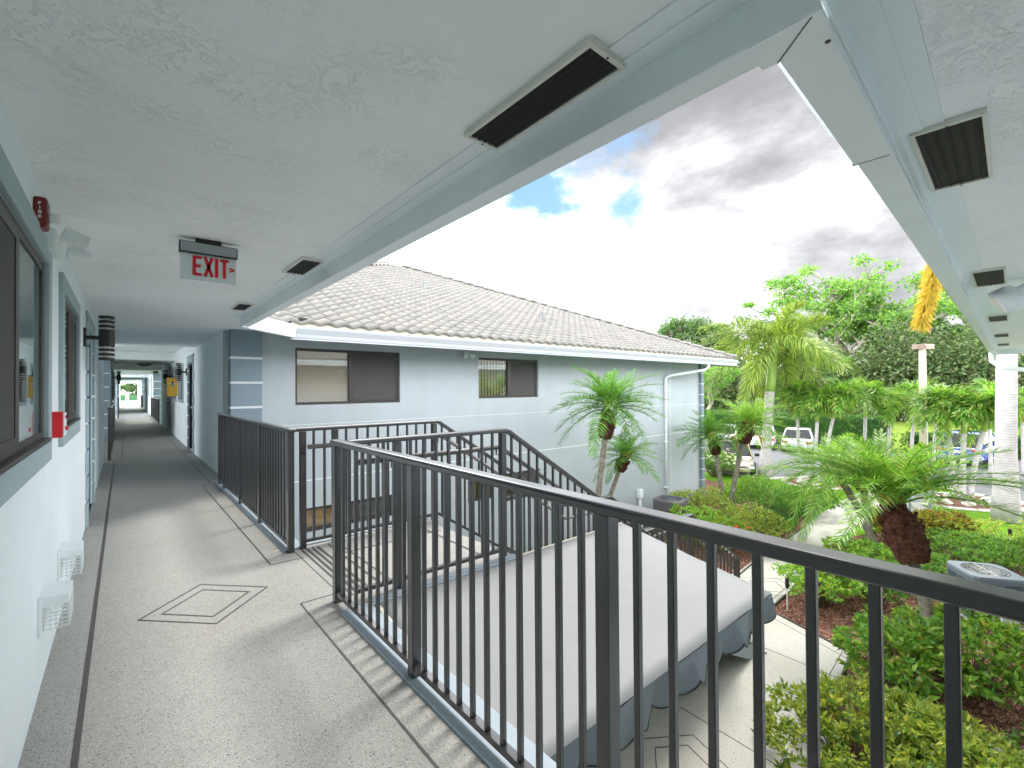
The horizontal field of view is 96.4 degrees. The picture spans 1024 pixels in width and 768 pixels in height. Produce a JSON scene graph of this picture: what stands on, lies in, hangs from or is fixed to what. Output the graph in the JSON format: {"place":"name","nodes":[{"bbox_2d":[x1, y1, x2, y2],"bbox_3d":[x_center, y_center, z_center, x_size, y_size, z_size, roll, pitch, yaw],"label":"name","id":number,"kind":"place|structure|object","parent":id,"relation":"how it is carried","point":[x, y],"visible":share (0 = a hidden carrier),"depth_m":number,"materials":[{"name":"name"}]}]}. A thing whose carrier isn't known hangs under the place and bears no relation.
{"place":"outdoors","nodes":[
{"label":"outdoors","id":0,"kind":"place"},
{"bbox_2d":[104,360,115,440],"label":"office block","id":1,"kind":"structure","parent":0,"point":[109,387],"depth_m":12.93,"materials":[{"name":"paint"}]},
{"bbox_2d":[120,64,963,393],"label":"sky","id":2,"kind":"structure","parent":0,"point":[738,186],"materials":[{"name":"white"}]},
{"bbox_2d":[121,393,1020,453],"bbox_3d":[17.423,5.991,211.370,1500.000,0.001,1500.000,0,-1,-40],"label":"ground","id":3,"kind":"structure","parent":0,"point":[899,427],"depth_m":41.81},
{"bbox_2d":[144,371,160,422],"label":"office block","id":4,"kind":"structure","parent":3,"relation":"on","point":[152,385],"depth_m":25.39,"materials":[{"name":"paint"}]},
{"bbox_2d":[0,0,1023,767],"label":"office wing","id":5,"kind":"structure","parent":3,"relation":"on","point":[270,140],"depth_m":1.62,"materials":[{"name":"paint"}]},
{"bbox_2d":[0,144,51,506],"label":"window","id":6,"kind":"structure","parent":5,"relation":"in","point":[25,341],"depth_m":1.77,"materials":[{"name":"brown metal"}]},
{"bbox_2d":[33,196,60,231],"bbox_3d":[-2.065,-0.750,2.036,0.082,0.132,0.102,0,-1,-40],"label":"fire alarm","id":7,"kind":"object","parent":5,"relation":"attached to","point":[44,215],"visible":0.95,"depth_m":2.00,"materials":[{"name":"red plastic"}]},
{"bbox_2d":[37,580,72,637],"bbox_3d":[-2.198,1.069,2.209,0.106,0.185,0.222,0,-1,-40],"label":"vent hood","id":8,"kind":"object","parent":5,"relation":"attached to","point":[54,593],"visible":1,"depth_m":2.15,"materials":[{"name":"white plastic"}]},
{"bbox_2d":[52,411,68,437],"bbox_3d":[-2.465,0.220,2.495,0.068,0.138,0.120,0,-1,-40],"label":"fire pull station","id":9,"kind":"object","parent":5,"relation":"attached to","point":[60,427],"visible":0.93,"depth_m":2.45,"materials":[{"name":"red plastic"}]},
{"bbox_2d":[45,227,93,265],"bbox_3d":[-2.265,-0.714,2.344,0.176,0.142,0.288,0,-1,-40],"label":"emergency light","id":10,"kind":"object","parent":5,"relation":"attached to","point":[79,242],"visible":0.96,"depth_m":2.29,"materials":[{"name":"white plastic"}]},
{"bbox_2d":[58,272,80,446],"bbox_3d":[-3.206,-0.141,3.302,0.080,1.060,1.430,0,-1,-40],"label":"window","id":11,"kind":"structure","parent":5,"relation":"in","point":[69,324],"depth_m":3.28,"materials":[{"name":"brown metal"}]},
{"bbox_2d":[57,540,83,581],"bbox_3d":[-2.722,1.078,2.827,0.106,0.185,0.222,0,-1,-40],"label":"vent hood","id":12,"kind":"object","parent":5,"relation":"attached to","point":[69,549],"visible":1,"depth_m":2.77,"materials":[{"name":"white plastic"}]},
{"bbox_2d":[85,310,94,527],"bbox_3d":[-4.916,0.369,5.234,0.172,2.230,1.550,0,-1,-40],"label":"door","id":13,"kind":"structure","parent":5,"relation":"in","point":[90,326],"depth_m":5.64,"materials":[{"name":"blue paint"}]},
{"bbox_2d":[83,315,114,360],"bbox_3d":[-4.102,-0.458,4.553,0.232,0.440,0.124,0,-1,-40],"label":"wall sconce","id":14,"kind":"object","parent":5,"relation":"attached to","point":[105,337],"depth_m":4.54,"materials":[{"name":"black metal"}]},
{"bbox_2d":[178,238,237,284],"bbox_3d":[-1.906,-0.771,2.880,0.306,0.256,0.061,0,-1,-40],"label":"exit sign","id":15,"kind":"object","parent":5,"relation":"hanging from","point":[207,260],"visible":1,"depth_m":2.86,"materials":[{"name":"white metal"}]},
{"bbox_2d":[18,403,555,767],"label":"walkway","id":16,"kind":"structure","parent":5,"relation":"attached to","point":[212,624],"depth_m":2.43,"materials":[{"name":"concrete"}]},
{"bbox_2d":[107,403,114,460],"bbox_3d":[-9.717,1.039,11.117,0.068,1.067,4.950,0,-1,-40],"label":"railing","id":17,"kind":"object","parent":16,"relation":"on","point":[111,423],"visible":1,"depth_m":10.21,"materials":[{"name":"metal"}]},
{"bbox_2d":[150,397,159,423],"bbox_3d":[-16.925,1.190,21.689,0.068,1.067,6.900,0,-1,-40],"label":"railing","id":18,"kind":"object","parent":16,"relation":"on","point":[155,409],"visible":1,"depth_m":20.74,"materials":[{"name":"metal"}]},
{"bbox_2d":[217,413,295,553],"bbox_3d":[-3.136,0.940,5.397,0.068,1.067,3.890,0,-1,-40],"label":"railing","id":19,"kind":"object","parent":16,"relation":"on","point":[256,468],"visible":1,"depth_m":4.78,"materials":[{"name":"metal"}]},
{"bbox_2d":[380,522,776,767],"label":"awning","id":20,"kind":"object","parent":16,"relation":"attached to","point":[734,613],"visible":0.6,"depth_m":2.99,"materials":[{"name":"grey fabric"}]},
{"bbox_2d":[330,439,1023,767],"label":"railing","id":21,"kind":"object","parent":16,"relation":"on","point":[953,595],"visible":1,"depth_m":1.34,"materials":[{"name":"metal"}]},
{"bbox_2d":[283,256,324,275],"bbox_3d":[-1.575,-0.882,3.451,0.155,0.026,0.500,0,-1,-40],"label":"soffit vent","id":22,"kind":"object","parent":5,"relation":"attached to","point":[302,265],"visible":0.97,"depth_m":3.41,"materials":[{"name":"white metal"}]},
{"bbox_2d":[464,35,626,150],"bbox_3d":[0.077,-0.912,1.496,0.155,0.026,0.600,0,-1,-40],"label":"soffit vent","id":23,"kind":"object","parent":5,"relation":"attached to","point":[587,65],"visible":1,"depth_m":1.43,"materials":[{"name":"black metal"}]},
{"bbox_2d":[909,107,992,191],"bbox_3d":[1.798,-0.921,1.860,0.720,0.026,0.200,0,-1,-42],"label":"soffit vent","id":24,"kind":"object","parent":5,"relation":"attached to","point":[953,152],"visible":1,"depth_m":1.80,"materials":[{"name":"black metal"}]},
{"bbox_2d":[970,266,1006,286],"bbox_3d":[4.123,-0.916,3.956,0.800,0.026,0.200,0,-1,-42],"label":"soffit vent","id":25,"kind":"object","parent":5,"relation":"attached to","point":[989,276],"visible":0.98,"depth_m":3.90,"materials":[{"name":"white metal"}]},
{"bbox_2d":[988,284,1023,314],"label":"floodlight","id":26,"kind":"object","parent":5,"relation":"attached to","point":[1009,300],"visible":1,"depth_m":3.98,"materials":[{"name":"metal"}]},
{"bbox_2d":[638,322,737,347],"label":"tree","id":27,"kind":"object","parent":3,"relation":"on","point":[682,336],"visible":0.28,"depth_m":68.53,"materials":[{"name":"green plant"}]},
{"bbox_2d":[656,314,739,407],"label":"tree","id":28,"kind":"object","parent":3,"relation":"on","point":[672,327],"visible":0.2,"depth_m":71.69,"materials":[{"name":"green plant"}]},
{"bbox_2d":[704,366,741,409],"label":"tree","id":29,"kind":"object","parent":3,"relation":"on","point":[726,379],"visible":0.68,"depth_m":53.18,"materials":[{"name":"green plant"}]},
{"bbox_2d":[707,314,810,399],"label":"tree","id":30,"kind":"object","parent":3,"relation":"on","point":[742,319],"visible":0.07,"depth_m":61.44,"materials":[{"name":"green plant"}]},
{"bbox_2d":[704,409,897,452],"bbox_3d":[18.111,3.173,34.067,1.939,2.400,16.454,0,-1,-36],"label":"hedge","id":31,"kind":"object","parent":3,"relation":"on","point":[841,426],"visible":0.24,"depth_m":29.35,"materials":[{"name":"green plant"}]},
{"bbox_2d":[763,278,861,410],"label":"tree","id":32,"kind":"object","parent":3,"relation":"on","point":[836,288],"visible":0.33,"depth_m":65.05,"materials":[{"name":"green plant"}]},
{"bbox_2d":[741,253,903,355],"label":"tree","id":33,"kind":"object","parent":3,"relation":"on","point":[807,271],"visible":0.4,"depth_m":63.61,"materials":[{"name":"green plant"}]},
{"bbox_2d":[794,350,862,413],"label":"tree","id":34,"kind":"object","parent":3,"relation":"on","point":[846,360],"visible":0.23,"depth_m":54.99,"materials":[{"name":"green plant"}]},
{"bbox_2d":[652,299,1023,424],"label":"thicket","id":35,"kind":"object","parent":3,"relation":"on","point":[972,353],"visible":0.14,"depth_m":51.76,"materials":[{"name":"green plant"}]},
{"bbox_2d":[803,276,902,360],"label":"tree","id":36,"kind":"object","parent":3,"relation":"on","point":[849,329],"visible":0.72,"depth_m":57.88,"materials":[{"name":"green plant"}]},
{"bbox_2d":[826,290,962,417],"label":"tree","id":37,"kind":"object","parent":3,"relation":"on","point":[946,307],"visible":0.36,"depth_m":54.39,"materials":[{"name":"green plant"}]},
{"bbox_2d":[897,270,965,323],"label":"tree","id":38,"kind":"object","parent":3,"relation":"on","point":[917,278],"visible":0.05,"depth_m":62.40,"materials":[{"name":"green plant"}]},
{"bbox_2d":[898,431,1020,459],"bbox_3d":[30.465,3.477,24.213,15.600,1.420,1.520,-1,-1,28],"label":"hedge","id":39,"kind":"object","parent":3,"relation":"on","point":[916,437],"visible":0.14,"depth_m":27.10,"materials":[{"name":"green plant"}]},
{"bbox_2d":[463,535,752,659],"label":"staircase","id":40,"kind":"structure","parent":0,"point":[745,652],"depth_m":6.70,"materials":[{"name":"concrete"}]},
{"bbox_2d":[294,420,665,553],"bbox_3d":[0.347,1.975,5.800,5.758,3.178,0.161,0,-1,-39],"label":"railing","id":41,"kind":"object","parent":40,"relation":"on","point":[303,538],"visible":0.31,"depth_m":4.42,"materials":[{"name":"metal"}]},
{"bbox_2d":[346,428,741,593],"bbox_3d":[1.092,1.960,4.830,5.678,3.177,0.161,0,-1,-40],"label":"railing","id":42,"kind":"object","parent":40,"relation":"on","point":[503,451],"visible":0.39,"depth_m":3.79,"materials":[{"name":"metal"}]},
{"bbox_2d":[587,492,875,767],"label":"patio","id":43,"kind":"structure","parent":0,"point":[785,650],"depth_m":5.95,"materials":[{"name":"concrete"}]},
{"bbox_2d":[705,441,1023,500],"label":"asphalt","id":44,"kind":"structure","parent":0,"point":[778,454],"depth_m":22.50,"materials":[{"name":"asphalt"}]},
{"bbox_2d":[713,438,758,475],"bbox_3d":[10.892,3.494,22.558,2.180,1.430,4.660,-1,-1,25],"label":"parked car","id":45,"kind":"object","parent":44,"relation":"on","point":[748,462],"visible":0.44,"depth_m":21.24,"materials":[{"name":"beige paint"}]},
{"bbox_2d":[696,299,868,476],"bbox_3d":[11.607,0.338,20.735,5.735,7.688,6.959,0,-1,-40],"label":"palm tree","id":46,"kind":"object","parent":44,"relation":"on","point":[768,362],"visible":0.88,"depth_m":19.86,"materials":[{"name":"plant"}]},
{"bbox_2d":[763,379,821,475],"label":"palm tree","id":47,"kind":"object","parent":44,"relation":"on","point":[797,387],"visible":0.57,"depth_m":20.37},
{"bbox_2d":[780,427,818,450],"bbox_3d":[18.489,3.509,29.524,2.180,1.430,4.660,-1,-1,35],"label":"parked car","id":48,"kind":"object","parent":44,"relation":"on","point":[806,432],"visible":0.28,"depth_m":28.25,"materials":[{"name":"silver metal"}]},
{"bbox_2d":[847,377,903,441],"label":"palm tree","id":49,"kind":"object","parent":44,"relation":"on","point":[879,390],"visible":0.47,"depth_m":19.88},
{"bbox_2d":[857,386,916,455],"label":"palm tree","id":50,"kind":"object","parent":44,"relation":"on","point":[889,417],"visible":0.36,"depth_m":20.29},
{"bbox_2d":[888,378,940,451],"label":"palm tree","id":51,"kind":"object","parent":44,"relation":"on","point":[906,384],"visible":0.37,"depth_m":21.02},
{"bbox_2d":[912,344,933,480],"bbox_3d":[16.765,1.249,18.633,0.650,5.732,0.367,0,-1,8],"label":"lamp post","id":52,"kind":"object","parent":44,"relation":"on","point":[921,348],"visible":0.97,"depth_m":18.56,"materials":[{"name":"metal"}]},
{"bbox_2d":[936,430,994,467],"bbox_3d":[24.172,3.288,24.054,4.768,1.690,2.300,0,-1,-33],"label":"parked car","id":53,"kind":"object","parent":44,"relation":"on","point":[973,446],"visible":0.27,"depth_m":22.84,"materials":[{"name":"blue paint"}]},
{"bbox_2d":[956,377,1022,476],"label":"palm tree","id":54,"kind":"object","parent":44,"relation":"on","point":[982,382],"visible":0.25,"depth_m":20.24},
{"bbox_2d":[1018,386,1023,475],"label":"palm tree","id":55,"kind":"object","parent":44,"relation":"on","point":[1020,426],"visible":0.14,"depth_m":20.45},
{"bbox_2d":[705,472,1023,745],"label":"lawn","id":56,"kind":"structure","parent":0,"point":[726,478],"depth_m":14.62,"materials":[{"name":"plant"}]},
{"bbox_2d":[161,260,737,554],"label":"court building","id":57,"kind":"structure","parent":56,"relation":"on","point":[381,342],"depth_m":10.27,"materials":[{"name":"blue paint"}]},
{"bbox_2d":[111,351,174,382],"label":"walkway roof","id":58,"kind":"structure","parent":57,"relation":"attached to","point":[127,366],"depth_m":14.91,"materials":[{"name":"paint"}]},
{"bbox_2d":[167,378,177,395],"bbox_3d":[-9.666,0.071,13.046,0.270,0.560,0.037,0,-1,-40],"label":"blade sign","id":59,"kind":"object","parent":57,"relation":"attached to","point":[172,386],"visible":0.89,"depth_m":13.03,"materials":[{"name":"yellow plastic"}]},
{"bbox_2d":[187,353,193,453],"bbox_3d":[-7.458,0.439,10.748,0.172,2.230,1.350,0,-1,-40],"label":"door","id":60,"kind":"structure","parent":57,"relation":"in","point":[190,375],"depth_m":11.05,"materials":[{"name":"black paint"}]},
{"bbox_2d":[295,348,398,404],"bbox_3d":[-2.997,-0.127,8.459,1.930,0.982,0.145,0,-1,-40],"label":"window","id":61,"kind":"structure","parent":57,"relation":"in","point":[322,376],"depth_m":8.43,"materials":[{"name":"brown glass"}]},
{"bbox_2d":[307,495,391,531],"bbox_3d":[-3.014,2.347,8.406,1.680,0.412,0.145,0,-1,-40],"label":"window","id":62,"kind":"structure","parent":57,"relation":"in","point":[318,510],"depth_m":8.22,"materials":[{"name":"brown glass"}]},
{"bbox_2d":[478,358,537,397],"bbox_3d":[-0.112,-0.133,10.925,1.840,0.922,0.175,0,-1,-40],"label":"window","id":63,"kind":"structure","parent":57,"relation":"in","point":[520,375],"depth_m":10.95,"materials":[{"name":"grey glass"}]},
{"bbox_2d":[705,452,741,476],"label":"shrub","id":64,"kind":"object","parent":56,"relation":"on","point":[711,464],"visible":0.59,"depth_m":20.26,"materials":[{"name":"green plant"}]},
{"bbox_2d":[659,496,816,572],"bbox_3d":[5.248,4.139,12.668,9.600,0.001,3.868,0,-1,-40],"label":"mulch bed","id":65,"kind":"object","parent":56,"relation":"on","point":[746,561],"visible":0.08,"depth_m":11.37,"materials":[{"name":"brown wood"}]},
{"bbox_2d":[547,364,666,530],"bbox_3d":[2.170,1.840,10.154,2.485,4.607,2.636,0,-1,-21],"label":"palm tree","id":66,"kind":"object","parent":65,"relation":"on","point":[611,395],"visible":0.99,"depth_m":9.88,"materials":[{"name":"plant"}]},
{"bbox_2d":[590,427,664,499],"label":"palm tree","id":67,"kind":"object","parent":65,"relation":"on","point":[625,449],"visible":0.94,"depth_m":10.85,"materials":[{"name":"plant"}]},
{"bbox_2d":[653,495,687,514],"bbox_3d":[4.635,3.742,13.379,0.880,0.811,0.880,-1,-1,42],"label":"air conditioner","id":68,"kind":"object","parent":65,"relation":"on","point":[663,503],"visible":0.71,"depth_m":13.18,"materials":[{"name":"grey metal"}]},
{"bbox_2d":[668,501,722,523],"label":"shrub","id":69,"kind":"object","parent":65,"relation":"on","point":[693,509],"visible":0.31,"depth_m":12.47,"materials":[{"name":"green plant"}]},
{"bbox_2d":[668,485,739,517],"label":"shrub","id":70,"kind":"object","parent":65,"relation":"on","point":[696,497],"visible":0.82,"depth_m":14.01,"materials":[{"name":"green plant"}]},
{"bbox_2d":[674,410,759,513],"bbox_3d":[6.294,2.468,14.690,2.618,3.375,2.378,0,-1,-18],"label":"palm tree","id":71,"kind":"object","parent":65,"relation":"on","point":[717,450],"visible":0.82,"depth_m":14.51,"materials":[{"name":"plant"}]},
{"bbox_2d":[682,512,759,552],"bbox_3d":[5.078,3.683,11.300,1.960,0.901,2.194,-1,-1,22],"label":"shrub","id":72,"kind":"object","parent":65,"relation":"on","point":[716,517],"visible":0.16,"depth_m":11.30,"materials":[{"name":"green plant"}]},
{"bbox_2d":[702,395,799,516],"bbox_3d":[7.301,2.239,14.045,2.838,3.827,2.690,0,-1,-40],"label":"palm tree","id":73,"kind":"object","parent":65,"relation":"on","point":[746,416],"visible":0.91,"depth_m":13.96,"materials":[{"name":"plant"}]},
{"bbox_2d":[720,502,790,537],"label":"shrub","id":74,"kind":"object","parent":65,"relation":"on","point":[744,515],"visible":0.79,"depth_m":11.40,"materials":[{"name":"green plant"}]},
{"bbox_2d":[724,478,799,514],"bbox_3d":[7.851,3.577,14.426,2.408,1.135,2.130,0,-1,-40],"label":"shrub","id":75,"kind":"object","parent":65,"relation":"on","point":[750,492],"visible":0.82,"depth_m":14.27,"materials":[{"name":"green plant"}]},
{"bbox_2d":[767,499,812,526],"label":"shrub","id":76,"kind":"object","parent":65,"relation":"on","point":[786,508],"visible":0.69,"depth_m":13.15,"materials":[{"name":"green plant"}]},
{"bbox_2d":[774,484,847,515],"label":"shrub","id":77,"kind":"object","parent":65,"relation":"on","point":[835,500],"visible":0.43,"depth_m":14.09,"materials":[{"name":"green plant"}]},
{"bbox_2d":[723,472,774,491],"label":"shrub","id":78,"kind":"object","parent":56,"relation":"on","point":[749,478],"visible":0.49,"depth_m":17.30,"materials":[{"name":"green plant"}]},
{"bbox_2d":[740,514,848,745],"bbox_3d":[6.260,4.059,6.929,5.236,0.050,15.661,0,-1,6],"label":"bed edging","id":79,"kind":"object","parent":56,"relation":"on","point":[777,602],"visible":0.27,"depth_m":8.06,"materials":[{"name":"grey"}]},
{"bbox_2d":[784,477,842,489],"bbox_3d":[12.608,4.098,19.079,2.400,0.262,2.400,0,-1,-40],"label":"stone ring","id":80,"kind":"object","parent":56,"relation":"on","point":[803,483],"visible":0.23,"depth_m":19.06,"materials":[{"name":"white stone"}]},
{"bbox_2d":[790,384,856,475],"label":"palm tree","id":81,"kind":"object","parent":80,"relation":"on","point":[811,398],"visible":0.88,"depth_m":19.22,"materials":[{"name":"plant"}]},
{"bbox_2d":[802,376,885,477],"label":"palm tree","id":82,"kind":"object","parent":80,"relation":"on","point":[848,395],"visible":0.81,"depth_m":18.94,"materials":[{"name":"plant"}]},
{"bbox_2d":[775,533,1023,766],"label":"mulch bed","id":83,"kind":"object","parent":56,"relation":"on","point":[1004,712],"visible":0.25,"depth_m":7.53,"materials":[{"name":"brown soil"}]},
{"bbox_2d":[770,562,867,606],"bbox_3d":[5.775,3.575,8.523,1.749,1.055,1.537,0,-1,3],"label":"shrub","id":84,"kind":"object","parent":83,"relation":"on","point":[827,595],"visible":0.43,"depth_m":8.22,"materials":[{"name":"green plant"}]},
{"bbox_2d":[755,432,923,552],"bbox_3d":[8.103,2.624,11.601,3.508,3.022,3.918,-1,-1,27],"label":"palm tree","id":85,"kind":"object","parent":83,"relation":"on","point":[847,489],"visible":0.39,"depth_m":11.44,"materials":[{"name":"plant"}]},
{"bbox_2d":[750,664,945,767],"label":"shrub","id":86,"kind":"object","parent":83,"relation":"on","point":[838,729],"visible":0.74,"depth_m":4.57,"materials":[{"name":"green plant"}]},
{"bbox_2d":[821,535,905,564],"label":"shrub","id":87,"kind":"object","parent":83,"relation":"on","point":[864,548],"visible":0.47,"depth_m":10.08,"materials":[{"name":"green plant"}]},
{"bbox_2d":[805,437,922,555],"bbox_3d":[8.428,2.716,11.052,2.835,2.789,2.534,0,-1,-40],"label":"palm tree","id":88,"kind":"object","parent":83,"relation":"on","point":[869,532],"visible":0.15,"depth_m":11.00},
{"bbox_2d":[825,551,916,604],"bbox_3d":[6.804,3.651,8.587,1.650,0.888,1.713,0,-1,-40],"label":"shrub","id":89,"kind":"object","parent":83,"relation":"on","point":[887,592],"visible":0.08,"depth_m":8.20,"materials":[{"name":"green plant"}]},
{"bbox_2d":[742,429,1023,678],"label":"palm tree","id":90,"kind":"object","parent":83,"relation":"on","point":[894,482],"visible":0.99,"depth_m":6.43,"materials":[{"name":"plant"}]},
{"bbox_2d":[853,505,940,534],"bbox_3d":[10.067,3.662,12.004,2.087,0.890,1.773,0,-1,-40],"label":"shrub","id":91,"kind":"object","parent":83,"relation":"on","point":[875,523],"visible":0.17,"depth_m":11.76,"materials":[{"name":"green plant"}]},
{"bbox_2d":[830,603,1000,704],"bbox_3d":[5.260,3.624,6.069,1.960,0.914,1.731,0,-1,-40],"label":"shrub","id":92,"kind":"object","parent":83,"relation":"on","point":[920,682],"visible":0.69,"depth_m":5.83,"materials":[{"name":"green plant"}]},
{"bbox_2d":[881,550,956,573],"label":"shrub","id":93,"kind":"object","parent":83,"relation":"on","point":[936,566],"visible":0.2,"depth_m":9.20,"materials":[{"name":"green plant"}]},
{"bbox_2d":[858,684,1023,767],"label":"shrub","id":94,"kind":"object","parent":83,"relation":"on","point":[977,747],"visible":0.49,"depth_m":4.45,"materials":[{"name":"green plant"}]},
{"bbox_2d":[884,600,1023,710],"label":"shrub","id":95,"kind":"object","parent":83,"relation":"on","point":[1011,636],"visible":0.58,"depth_m":5.77,"materials":[{"name":"green plant"}]},
{"bbox_2d":[925,527,1023,569],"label":"shrub","id":96,"kind":"object","parent":83,"relation":"on","point":[945,534],"visible":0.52,"depth_m":10.36,"materials":[{"name":"green plant"}]},
{"bbox_2d":[933,517,1023,555],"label":"shrub","id":97,"kind":"object","parent":83,"relation":"on","point":[997,522],"visible":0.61,"depth_m":11.46,"materials":[{"name":"green plant"}]},
{"bbox_2d":[940,560,1023,629],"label":"air conditioner","id":98,"kind":"object","parent":83,"relation":"on","point":[994,574],"visible":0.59,"depth_m":7.92,"materials":[{"name":"grey metal"}]},
{"bbox_2d":[956,535,1023,576],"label":"shrub","id":99,"kind":"object","parent":83,"relation":"on","point":[1001,547],"visible":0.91,"depth_m":9.23,"materials":[{"name":"green plant"}]},
{"bbox_2d":[969,721,1023,765],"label":"shrub","id":100,"kind":"object","parent":83,"relation":"on","point":[1015,736],"visible":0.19,"depth_m":4.73,"materials":[{"name":"green plant"}]},
{"bbox_2d":[911,508,981,538],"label":"shrub","id":101,"kind":"object","parent":56,"relation":"on","point":[943,515],"visible":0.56,"depth_m":11.90,"materials":[{"name":"green plant"}]},
{"bbox_2d":[913,492,1023,511],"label":"stone ring","id":102,"kind":"object","parent":56,"relation":"on","point":[962,505],"visible":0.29,"depth_m":15.40,"materials":[{"name":"white stone"}]},
{"bbox_2d":[882,383,983,499],"bbox_3d":[15.458,2.019,16.517,2.737,4.184,2.587,0,-1,7],"label":"palm tree","id":103,"kind":"object","parent":102,"relation":"on","point":[943,392],"visible":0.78,"depth_m":16.34,"materials":[{"name":"plant"}]},
{"bbox_2d":[911,390,994,500],"bbox_3d":[15.754,2.119,16.158,2.622,3.961,2.637,0,-1,-40],"label":"palm tree","id":104,"kind":"object","parent":102,"relation":"on","point":[965,430],"visible":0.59,"depth_m":15.92,"materials":[{"name":"plant"}]},
{"bbox_2d":[951,384,1023,499],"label":"palm tree","id":105,"kind":"object","parent":102,"relation":"on","point":[986,424],"visible":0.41,"depth_m":15.70,"materials":[{"name":"plant"}]},
{"bbox_2d":[990,354,1022,523],"bbox_3d":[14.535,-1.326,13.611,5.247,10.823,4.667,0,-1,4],"label":"column","id":106,"kind":"structure","parent":56,"relation":"on","point":[1006,409],"depth_m":13.51,"materials":[{"name":"paint"}]},
{"bbox_2d":[909,264,943,334],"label":"hanging frond","id":107,"kind":"object","parent":106,"relation":"hanging from","point":[929,294],"visible":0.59,"depth_m":14.85,"materials":[{"name":"plant"}]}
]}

